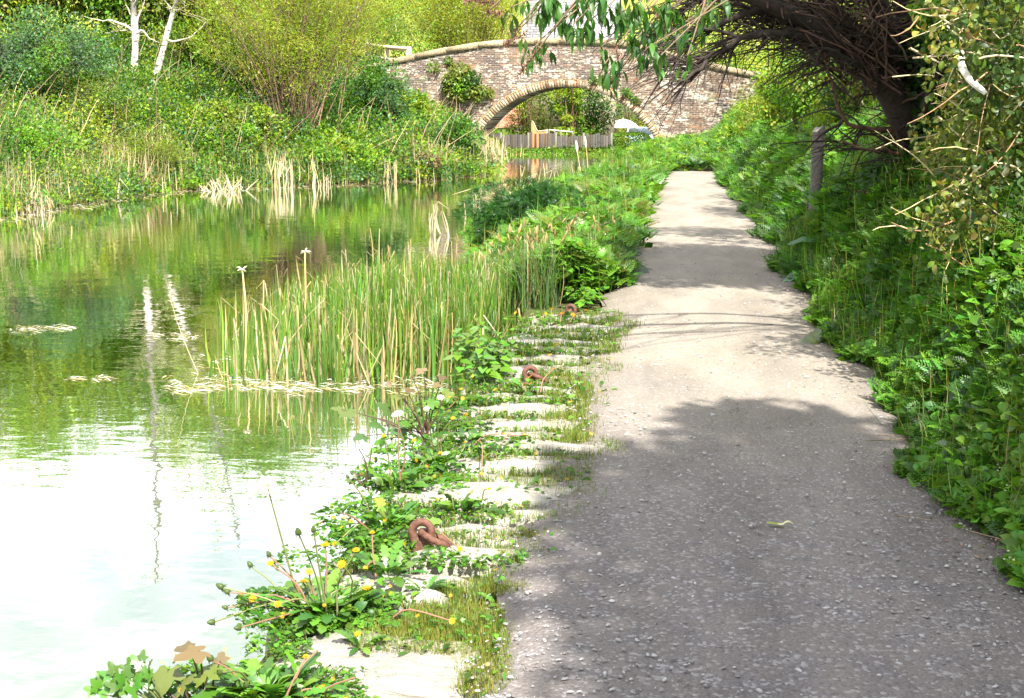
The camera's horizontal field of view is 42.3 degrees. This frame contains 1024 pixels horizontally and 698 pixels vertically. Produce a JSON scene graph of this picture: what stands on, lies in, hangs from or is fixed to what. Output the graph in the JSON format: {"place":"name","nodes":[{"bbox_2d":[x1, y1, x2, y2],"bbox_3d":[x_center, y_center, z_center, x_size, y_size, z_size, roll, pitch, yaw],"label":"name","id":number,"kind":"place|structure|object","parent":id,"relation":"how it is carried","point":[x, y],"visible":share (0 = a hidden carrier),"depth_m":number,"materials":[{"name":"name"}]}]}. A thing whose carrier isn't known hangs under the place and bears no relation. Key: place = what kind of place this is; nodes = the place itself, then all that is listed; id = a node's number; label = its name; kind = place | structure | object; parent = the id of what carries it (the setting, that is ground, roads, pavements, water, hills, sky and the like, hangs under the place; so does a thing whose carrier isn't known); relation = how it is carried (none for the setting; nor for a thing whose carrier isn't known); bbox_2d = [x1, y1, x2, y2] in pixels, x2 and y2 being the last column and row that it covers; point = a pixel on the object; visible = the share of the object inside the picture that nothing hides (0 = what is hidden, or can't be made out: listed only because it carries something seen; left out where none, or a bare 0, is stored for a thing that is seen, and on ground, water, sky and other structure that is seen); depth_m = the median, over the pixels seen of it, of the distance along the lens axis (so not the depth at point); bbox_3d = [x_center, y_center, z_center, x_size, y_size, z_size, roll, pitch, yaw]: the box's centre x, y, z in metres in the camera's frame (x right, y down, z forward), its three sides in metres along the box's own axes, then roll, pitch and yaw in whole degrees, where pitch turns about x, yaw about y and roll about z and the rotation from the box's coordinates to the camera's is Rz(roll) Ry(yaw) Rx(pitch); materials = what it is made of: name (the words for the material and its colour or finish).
{"place":"outdoors","nodes":[
{"label":"outdoors","id":0,"kind":"place"},
{"bbox_2d":[0,154,609,697],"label":"water","id":1,"kind":"structure","parent":0,"point":[136,514],"depth_m":8.77,"materials":[{"name":"liquid"}]},
{"bbox_2d":[9,195,52,214],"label":"dead reeds","id":2,"kind":"object","parent":1,"relation":"in","point":[41,209],"visible":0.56,"depth_m":26.26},
{"bbox_2d":[199,171,258,194],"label":"dead reeds","id":3,"kind":"object","parent":1,"relation":"in","point":[228,185],"visible":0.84,"depth_m":33.12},
{"bbox_2d":[0,173,497,395],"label":"floating debris","id":4,"kind":"object","parent":1,"relation":"on","point":[255,384],"visible":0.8,"depth_m":9.85,"materials":[{"name":"plant"}]},
{"bbox_2d":[270,159,292,190],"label":"dead reeds","id":5,"kind":"object","parent":1,"relation":"in","point":[277,182],"visible":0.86,"depth_m":34.06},
{"bbox_2d":[167,228,532,385],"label":"reeds","id":6,"kind":"object","parent":1,"relation":"on","point":[390,316],"visible":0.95,"depth_m":10.69,"materials":[{"name":"green plant"}]},
{"bbox_2d":[428,201,448,235],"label":"dead reeds","id":7,"kind":"object","parent":1,"relation":"in","point":[434,217],"visible":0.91,"depth_m":21.33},
{"bbox_2d":[0,0,1023,669],"bbox_3d":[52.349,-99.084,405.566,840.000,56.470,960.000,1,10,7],"label":"ground","id":8,"kind":"structure","parent":0,"point":[596,306],"depth_m":32.86,"materials":[{"name":"soil"}]},
{"bbox_2d":[0,116,86,171],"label":"nettle bed","id":9,"kind":"object","parent":8,"relation":"on","point":[52,135],"visible":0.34,"depth_m":29.16,"materials":[{"name":"green plant"}]},
{"bbox_2d":[0,0,110,46],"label":"hedgerow tree","id":10,"kind":"object","parent":8,"relation":"on","point":[13,4],"visible":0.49,"depth_m":45.92,"materials":[{"name":"green plant"}]},
{"bbox_2d":[0,2,123,110],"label":"shrub","id":11,"kind":"object","parent":8,"relation":"on","point":[76,48],"visible":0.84,"depth_m":34.98,"materials":[{"name":"green plant"}]},
{"bbox_2d":[47,64,144,131],"bbox_3d":[-10.939,-6.372,34.820,2.580,2.289,2.559,1,10,7],"label":"thicket","id":12,"kind":"object","parent":8,"relation":"on","point":[107,92],"visible":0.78,"depth_m":34.58,"materials":[{"name":"green plant"}]},
{"bbox_2d":[71,0,205,41],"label":"hedgerow tree","id":13,"kind":"object","parent":8,"relation":"on","point":[119,9],"visible":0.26,"depth_m":46.15,"materials":[{"name":"green plant"}]},
{"bbox_2d":[107,123,194,186],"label":"shrub","id":14,"kind":"object","parent":8,"relation":"on","point":[140,144],"visible":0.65,"depth_m":32.72,"materials":[{"name":"green plant"}]},
{"bbox_2d":[84,0,222,81],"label":"birch tree","id":15,"kind":"object","parent":8,"relation":"on","point":[135,30],"visible":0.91,"depth_m":39.57,"materials":[{"name":"white plant"}]},
{"bbox_2d":[115,0,226,39],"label":"hedgerow tree","id":16,"kind":"object","parent":8,"relation":"on","point":[152,8],"visible":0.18,"depth_m":44.52,"materials":[{"name":"green plant"}]},
{"bbox_2d":[146,640,249,697],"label":"sycamore seedling","id":17,"kind":"object","parent":8,"relation":"on","point":[162,677],"visible":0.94,"depth_m":3.58,"materials":[{"name":"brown plant"}]},
{"bbox_2d":[142,9,255,81],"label":"shrub","id":18,"kind":"object","parent":8,"relation":"on","point":[195,55],"visible":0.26,"depth_m":41.54,"materials":[{"name":"green plant"}]},
{"bbox_2d":[161,0,284,77],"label":"osier","id":19,"kind":"object","parent":8,"relation":"on","point":[203,1],"visible":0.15,"depth_m":41.61,"materials":[{"name":"green plant"}]},
{"bbox_2d":[168,99,290,153],"bbox_3d":[-7.834,-6.115,36.528,3.512,1.654,3.528,1,10,7],"label":"bramble","id":20,"kind":"object","parent":8,"relation":"on","point":[247,128],"visible":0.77,"depth_m":36.14,"materials":[{"name":"green plant"}]},
{"bbox_2d":[0,4,505,177],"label":"dead stalks","id":21,"kind":"object","parent":8,"relation":"on","point":[180,51],"visible":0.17,"depth_m":37.76,"materials":[{"name":"plant"}]},
{"bbox_2d":[0,4,508,214],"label":"undergrowth","id":22,"kind":"object","parent":8,"relation":"on","point":[179,90],"visible":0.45,"depth_m":36.18,"materials":[{"name":"green plant"}]},
{"bbox_2d":[206,33,303,106],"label":"shrub","id":23,"kind":"object","parent":8,"relation":"on","point":[224,77],"visible":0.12,"depth_m":40.49,"materials":[{"name":"green plant"}]},
{"bbox_2d":[0,59,528,215],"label":"dry grass","id":24,"kind":"structure","parent":8,"relation":"on","point":[492,144],"depth_m":33.90,"materials":[{"name":"plant"}]},
{"bbox_2d":[157,0,421,142],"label":"osier","id":25,"kind":"object","parent":8,"relation":"on","point":[291,37],"visible":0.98,"depth_m":37.41,"materials":[{"name":"green plant"}]},
{"bbox_2d":[207,476,455,634],"bbox_3d":[-0.550,0.626,4.192,0.785,0.523,0.422,1,10,7],"label":"dandelion","id":26,"kind":"object","parent":8,"relation":"on","point":[319,592],"visible":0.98,"depth_m":4.21,"materials":[{"name":"green plant"}]},
{"bbox_2d":[282,137,384,177],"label":"sedge bank","id":27,"kind":"structure","parent":8,"relation":"on","point":[339,149],"depth_m":36.66,"materials":[{"name":"green plant"}]},
{"bbox_2d":[311,2,391,74],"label":"osier","id":28,"kind":"object","parent":8,"relation":"on","point":[358,49],"visible":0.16,"depth_m":60.73,"materials":[{"name":"green plant"}]},
{"bbox_2d":[306,0,402,61],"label":"osier","id":29,"kind":"object","parent":8,"relation":"on","point":[380,12],"visible":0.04,"depth_m":62.36,"materials":[{"name":"green plant"}]},
{"bbox_2d":[327,49,416,126],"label":"elder bush","id":30,"kind":"object","parent":8,"relation":"on","point":[378,84],"visible":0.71,"depth_m":41.31,"materials":[{"name":"green plant"}]},
{"bbox_2d":[267,629,482,697],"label":"coping stone","id":31,"kind":"object","parent":8,"relation":"on","point":[406,675],"visible":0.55,"depth_m":3.85,"materials":[{"name":"stone"}]},
{"bbox_2d":[153,306,620,697],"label":"weeds","id":32,"kind":"object","parent":8,"relation":"on","point":[340,530],"visible":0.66,"depth_m":5.06,"materials":[{"name":"green plant"}]},
{"bbox_2d":[365,42,410,61],"bbox_3d":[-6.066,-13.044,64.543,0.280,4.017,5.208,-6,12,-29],"label":"rail fence","id":33,"kind":"object","parent":8,"relation":"on","point":[399,48],"visible":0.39,"depth_m":64.00,"materials":[{"name":"white wood"}]},
{"bbox_2d":[353,0,428,74],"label":"hawthorn","id":34,"kind":"object","parent":8,"relation":"on","point":[390,32],"visible":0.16,"depth_m":65.91,"materials":[{"name":"green plant"}]},
{"bbox_2d":[330,368,454,447],"bbox_3d":[-0.608,0.286,6.571,0.628,0.390,0.227,3,11,16],"label":"sycamore seedling","id":35,"kind":"object","parent":8,"relation":"on","point":[350,413],"visible":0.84,"depth_m":6.57,"materials":[{"name":"green plant"}]},
{"bbox_2d":[340,0,465,74],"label":"hawthorn","id":36,"kind":"object","parent":8,"relation":"on","point":[416,45],"visible":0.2,"depth_m":72.32,"materials":[{"name":"green plant"}]},
{"bbox_2d":[170,308,645,697],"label":"turf","id":37,"kind":"structure","parent":8,"relation":"on","point":[423,606],"depth_m":5.30,"materials":[{"name":"green plant"}]},
{"bbox_2d":[83,649,164,697],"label":"parsley plant","id":38,"kind":"object","parent":37,"relation":"on","point":[129,680],"visible":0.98,"depth_m":3.54,"materials":[{"name":"green plant"}]},
{"bbox_2d":[204,644,363,697],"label":"dandelion","id":39,"kind":"object","parent":37,"relation":"on","point":[265,678],"visible":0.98,"depth_m":3.63,"materials":[{"name":"green plant"}]},
{"bbox_2d":[333,629,391,654],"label":"dandelion","id":40,"kind":"object","parent":37,"relation":"on","point":[358,636],"visible":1,"depth_m":4.00,"materials":[{"name":"green plant"}]},
{"bbox_2d":[352,530,427,587],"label":"dandelion","id":41,"kind":"object","parent":37,"relation":"on","point":[373,558],"visible":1,"depth_m":4.61,"materials":[{"name":"green plant"}]},
{"bbox_2d":[350,410,442,497],"bbox_3d":[-0.491,0.423,5.664,0.393,0.398,0.323,-2,10,-10],"label":"dandelion","id":42,"kind":"object","parent":37,"relation":"on","point":[390,476],"visible":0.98,"depth_m":5.63,"materials":[{"name":"green plant"}]},
{"bbox_2d":[332,474,462,549],"bbox_3d":[-0.411,0.616,5.047,0.526,0.235,0.482,1,10,7],"label":"dandelion","id":43,"kind":"object","parent":37,"relation":"on","point":[380,516],"visible":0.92,"depth_m":5.12,"materials":[{"name":"green plant"}]},
{"bbox_2d":[405,576,449,595],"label":"dandelion","id":44,"kind":"object","parent":37,"relation":"on","point":[430,582],"visible":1,"depth_m":4.46,"materials":[{"name":"green plant"}]},
{"bbox_2d":[430,487,500,517],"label":"dandelion","id":45,"kind":"object","parent":37,"relation":"on","point":[466,503],"visible":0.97,"depth_m":5.31,"materials":[{"name":"green plant"}]},
{"bbox_2d":[442,427,525,475],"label":"dandelion","id":46,"kind":"object","parent":37,"relation":"on","point":[472,433],"visible":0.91,"depth_m":6.42,"materials":[{"name":"green plant"}]},
{"bbox_2d":[367,589,449,613],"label":"coping stone","id":47,"kind":"object","parent":8,"relation":"on","point":[426,593],"visible":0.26,"depth_m":4.40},
{"bbox_2d":[339,571,481,603],"bbox_3d":[-0.363,0.967,4.630,0.546,0.353,0.179,3,11,14],"label":"coping stone","id":48,"kind":"object","parent":8,"relation":"on","point":[418,579],"visible":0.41,"depth_m":4.59,"materials":[{"name":"stone"}]},
{"bbox_2d":[393,87,441,123],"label":"shrub","id":49,"kind":"object","parent":8,"relation":"on","point":[420,101],"visible":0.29,"depth_m":44.30,"materials":[{"name":"green plant"}]},
{"bbox_2d":[325,545,516,576],"bbox_3d":[-0.313,0.913,4.851,0.750,0.363,0.210,1,10,3],"label":"coping stone","id":50,"kind":"object","parent":8,"relation":"on","point":[464,572],"visible":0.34,"depth_m":4.75,"materials":[{"name":"stone"}]},
{"bbox_2d":[408,518,452,551],"bbox_3d":[-0.291,0.699,4.922,0.151,0.147,0.132,8,13,36],"label":"mooring ring","id":51,"kind":"object","parent":50,"relation":"on","point":[429,535],"visible":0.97,"depth_m":4.90,"materials":[{"name":"metal"}]},
{"bbox_2d":[392,143,462,177],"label":"sedge bank","id":52,"kind":"structure","parent":8,"relation":"on","point":[433,152],"depth_m":38.25,"materials":[{"name":"green plant"}]},
{"bbox_2d":[394,395,465,473],"bbox_3d":[-0.372,0.361,5.985,0.344,0.380,0.322,1,10,7],"label":"dandelion","id":53,"kind":"object","parent":8,"relation":"on","point":[446,456],"visible":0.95,"depth_m":5.99,"materials":[{"name":"green plant"}]},
{"bbox_2d":[352,523,519,548],"bbox_3d":[-0.266,0.865,5.168,0.780,0.362,0.202,2,10,10],"label":"coping stone","id":54,"kind":"object","parent":8,"relation":"on","point":[473,527],"visible":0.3,"depth_m":5.09,"materials":[{"name":"stone"}]},
{"bbox_2d":[423,387,469,410],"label":"dandelion","id":55,"kind":"object","parent":8,"relation":"on","point":[450,403],"visible":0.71,"depth_m":7.16,"materials":[{"name":"green plant"}]},
{"bbox_2d":[360,508,542,527],"bbox_3d":[-0.195,0.825,5.379,0.878,0.359,0.188,1,10,7],"label":"coping stone","id":56,"kind":"object","parent":8,"relation":"on","point":[514,524],"visible":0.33,"depth_m":5.28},
{"bbox_2d":[432,111,485,158],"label":"shrub","id":57,"kind":"object","parent":8,"relation":"on","point":[461,128],"visible":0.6,"depth_m":40.79,"materials":[{"name":"green plant"}]},
{"bbox_2d":[375,0,572,51],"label":"osier","id":58,"kind":"object","parent":8,"relation":"on","point":[476,30],"visible":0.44,"depth_m":80.96,"materials":[{"name":"green plant"}]},
{"bbox_2d":[404,471,549,485],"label":"coping stone","id":59,"kind":"object","parent":8,"relation":"on","point":[497,480],"visible":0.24,"depth_m":5.82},
{"bbox_2d":[378,481,579,509],"bbox_3d":[-0.128,0.759,5.627,0.942,0.363,0.297,1,10,7],"label":"coping stone","id":60,"kind":"object","parent":8,"relation":"on","point":[516,495],"visible":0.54,"depth_m":5.54,"materials":[{"name":"stone"}]},
{"bbox_2d":[443,317,517,386],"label":"nettle","id":61,"kind":"object","parent":8,"relation":"on","point":[496,356],"visible":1,"depth_m":7.97,"materials":[{"name":"green plant"}]},
{"bbox_2d":[409,455,560,475],"bbox_3d":[-0.107,0.690,6.136,0.851,0.362,0.348,1,10,7],"label":"coping stone","id":62,"kind":"object","parent":8,"relation":"on","point":[530,463],"visible":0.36,"depth_m":6.08,"materials":[{"name":"stone"}]},
{"bbox_2d":[432,431,562,440],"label":"coping stone","id":63,"kind":"object","parent":8,"relation":"on","point":[531,435],"visible":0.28,"depth_m":6.62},
{"bbox_2d":[436,402,571,428],"bbox_3d":[-0.021,0.484,7.251,0.787,0.362,0.304,0,10,1],"label":"coping stone","id":64,"kind":"object","parent":8,"relation":"on","point":[512,406],"visible":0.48,"depth_m":7.20,"materials":[{"name":"stone"}]},
{"bbox_2d":[416,438,596,458],"bbox_3d":[-0.022,0.624,6.440,0.949,0.361,0.217,1,10,7],"label":"coping stone","id":65,"kind":"object","parent":8,"relation":"on","point":[556,445],"visible":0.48,"depth_m":6.37,"materials":[{"name":"stone"}]},
{"bbox_2d":[442,418,578,433],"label":"coping stone","id":66,"kind":"object","parent":8,"relation":"on","point":[503,423],"visible":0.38,"depth_m":6.84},
{"bbox_2d":[461,376,580,394],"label":"coping stone","id":67,"kind":"object","parent":8,"relation":"on","point":[510,379],"visible":0.15,"depth_m":7.95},
{"bbox_2d":[522,365,548,384],"bbox_3d":[0.149,0.166,7.870,0.151,0.147,0.132,4,11,22],"label":"mooring ring","id":68,"kind":"object","parent":67,"relation":"on","point":[534,374],"visible":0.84,"depth_m":7.83,"materials":[{"name":"metal"}]},
{"bbox_2d":[452,173,590,242],"bbox_3d":[0.154,-1.784,17.677,1.940,1.143,1.953,1,10,7],"label":"water dropwort","id":69,"kind":"object","parent":8,"relation":"on","point":[515,200],"visible":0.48,"depth_m":17.31,"materials":[{"name":"green plant"}]},
{"bbox_2d":[474,364,583,379],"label":"coping stone","id":70,"kind":"object","parent":8,"relation":"on","point":[520,368],"visible":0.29,"depth_m":8.26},
{"bbox_2d":[506,92,559,146],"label":"shrub","id":71,"kind":"object","parent":8,"relation":"on","point":[529,116],"visible":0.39,"depth_m":76.08,"materials":[{"name":"green plant"}]},
{"bbox_2d":[504,354,588,365],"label":"coping stone","id":72,"kind":"object","parent":8,"relation":"on","point":[550,356],"visible":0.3,"depth_m":8.63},
{"bbox_2d":[480,213,620,320],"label":"sedges","id":73,"kind":"object","parent":8,"relation":"on","point":[543,298],"visible":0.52,"depth_m":11.20,"materials":[{"name":"green plant"}]},
{"bbox_2d":[490,132,612,148],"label":"board fence","id":74,"kind":"object","parent":8,"relation":"on","point":[550,139],"visible":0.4,"depth_m":67.46,"materials":[{"name":"grey wood"}]},
{"bbox_2d":[360,37,768,137],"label":"brick bridge","id":75,"kind":"structure","parent":8,"relation":"on","point":[495,63],"depth_m":58.88,"materials":[{"name":"stone"}]},
{"bbox_2d":[440,59,495,103],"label":"ivy","id":76,"kind":"object","parent":75,"relation":"attached to","point":[463,85],"visible":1,"depth_m":59.10,"materials":[{"name":"green plant"}]},
{"bbox_2d":[545,34,587,147],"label":"young ash","id":77,"kind":"object","parent":8,"relation":"on","point":[572,98],"visible":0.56,"depth_m":70.86,"materials":[{"name":"green plant"}]},
{"bbox_2d":[516,323,618,334],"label":"coping stone","id":78,"kind":"object","parent":8,"relation":"on","point":[582,325],"visible":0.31,"depth_m":9.92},
{"bbox_2d":[460,146,676,324],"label":"verge plants","id":79,"kind":"object","parent":8,"relation":"on","point":[627,200],"visible":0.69,"depth_m":15.64,"materials":[{"name":"green plant"}]},
{"bbox_2d":[520,0,621,139],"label":"slate house","id":80,"kind":"structure","parent":8,"relation":"on","point":[532,30],"depth_m":81.11,"materials":[{"name":"grey"}]},
{"bbox_2d":[355,51,786,155],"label":"bank growth","id":81,"kind":"object","parent":8,"relation":"on","point":[558,150],"visible":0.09,"depth_m":61.03,"materials":[{"name":"green plant"}]},
{"bbox_2d":[534,88,623,146],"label":"sycamore","id":82,"kind":"object","parent":8,"relation":"on","point":[594,122],"visible":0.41,"depth_m":72.73,"materials":[{"name":"green plant"}]},
{"bbox_2d":[562,277,608,309],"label":"nettle","id":83,"kind":"object","parent":8,"relation":"on","point":[589,294],"visible":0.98,"depth_m":10.98,"materials":[{"name":"green plant"}]},
{"bbox_2d":[463,0,731,100],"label":"buddleia","id":84,"kind":"object","parent":8,"relation":"on","point":[667,16],"visible":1,"depth_m":6.91,"materials":[{"name":"green plant"}]},
{"bbox_2d":[610,131,651,147],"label":"clipped hedge","id":85,"kind":"object","parent":8,"relation":"on","point":[633,134],"visible":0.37,"depth_m":67.94,"materials":[{"name":"green plant"}]},
{"bbox_2d":[598,141,675,169],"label":"leafy clump","id":86,"kind":"object","parent":8,"relation":"on","point":[618,150],"visible":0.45,"depth_m":34.11,"materials":[{"name":"green plant"}]},
{"bbox_2d":[581,97,762,170],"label":"mound plants","id":87,"kind":"object","parent":8,"relation":"on","point":[692,150],"visible":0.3,"depth_m":39.36,"materials":[{"name":"green plant"}]},
{"bbox_2d":[658,0,777,72],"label":"hawthorn","id":88,"kind":"object","parent":8,"relation":"on","point":[731,64],"visible":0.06,"depth_m":70.12,"materials":[{"name":"green plant"}]},
{"bbox_2d":[726,80,768,134],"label":"shrub","id":89,"kind":"object","parent":8,"relation":"on","point":[753,104],"visible":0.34,"depth_m":33.97,"materials":[{"name":"green plant"}]},
{"bbox_2d":[546,0,965,200],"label":"leaning tree","id":90,"kind":"object","parent":8,"relation":"on","point":[874,55],"visible":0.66,"depth_m":10.97,"materials":[{"name":"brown plant"}]},
{"bbox_2d":[752,97,793,137],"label":"bramble","id":91,"kind":"object","parent":8,"relation":"on","point":[767,113],"visible":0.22,"depth_m":26.56,"materials":[{"name":"green plant"}]},
{"bbox_2d":[750,42,824,127],"bbox_3d":[5.716,-5.199,26.609,1.882,2.488,1.827,1,10,7],"label":"hawthorn","id":92,"kind":"object","parent":8,"relation":"on","point":[763,90],"visible":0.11,"depth_m":26.55,"materials":[{"name":"green plant"}]},
{"bbox_2d":[757,39,857,135],"bbox_3d":[5.137,-4.467,22.308,2.034,2.571,2.009,1,10,7],"label":"hawthorn","id":93,"kind":"object","parent":8,"relation":"on","point":[785,105],"visible":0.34,"depth_m":22.08,"materials":[{"name":"green plant"}]},
{"bbox_2d":[808,125,824,211],"bbox_3d":[3.225,-1.619,14.045,0.136,1.500,0.147,1,10,7],"label":"timber post","id":94,"kind":"object","parent":8,"relation":"on","point":[817,171],"visible":0.41,"depth_m":13.93,"materials":[{"name":"grey wood"}]},
{"bbox_2d":[799,328,833,344],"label":"dock plant","id":95,"kind":"object","parent":8,"relation":"on","point":[808,337],"visible":0.32,"depth_m":9.16,"materials":[{"name":"green plant"}]},
{"bbox_2d":[796,95,859,149],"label":"bramble","id":96,"kind":"object","parent":8,"relation":"on","point":[821,119],"visible":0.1,"depth_m":18.38,"materials":[{"name":"green plant"}]},
{"bbox_2d":[710,58,967,260],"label":"herbs","id":97,"kind":"object","parent":8,"relation":"on","point":[773,197],"visible":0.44,"depth_m":19.07,"materials":[{"name":"green plant"}]},
{"bbox_2d":[813,0,891,120],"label":"hawthorn","id":98,"kind":"object","parent":8,"relation":"on","point":[847,97],"visible":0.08,"depth_m":18.10,"materials":[{"name":"green plant"}]},
{"bbox_2d":[757,77,1023,588],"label":"herbs","id":99,"kind":"object","parent":8,"relation":"on","point":[859,275],"visible":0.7,"depth_m":7.12,"materials":[{"name":"green plant"}]},
{"bbox_2d":[874,0,1023,283],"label":"bramble hedge","id":100,"kind":"object","parent":8,"relation":"on","point":[993,49],"visible":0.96,"depth_m":7.23,"materials":[{"name":"green plant"}]},
{"bbox_2d":[957,43,986,94],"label":"broken branch","id":101,"kind":"object","parent":100,"relation":"attached to","point":[967,75],"visible":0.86,"depth_m":7.01,"materials":[{"name":"white plant"}]},
{"bbox_2d":[948,374,1023,407],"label":"dock plant","id":102,"kind":"object","parent":8,"relation":"on","point":[966,393],"visible":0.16,"depth_m":6.43,"materials":[{"name":"green plant"}]},
{"bbox_2d":[451,171,1023,697],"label":"path","id":103,"kind":"structure","parent":0,"point":[820,643],"depth_m":5.02,"materials":[{"name":"gravel"}]},
{"bbox_2d":[749,291,1016,595],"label":"leaf litter","id":104,"kind":"object","parent":103,"relation":"on","point":[924,484],"visible":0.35,"depth_m":5.18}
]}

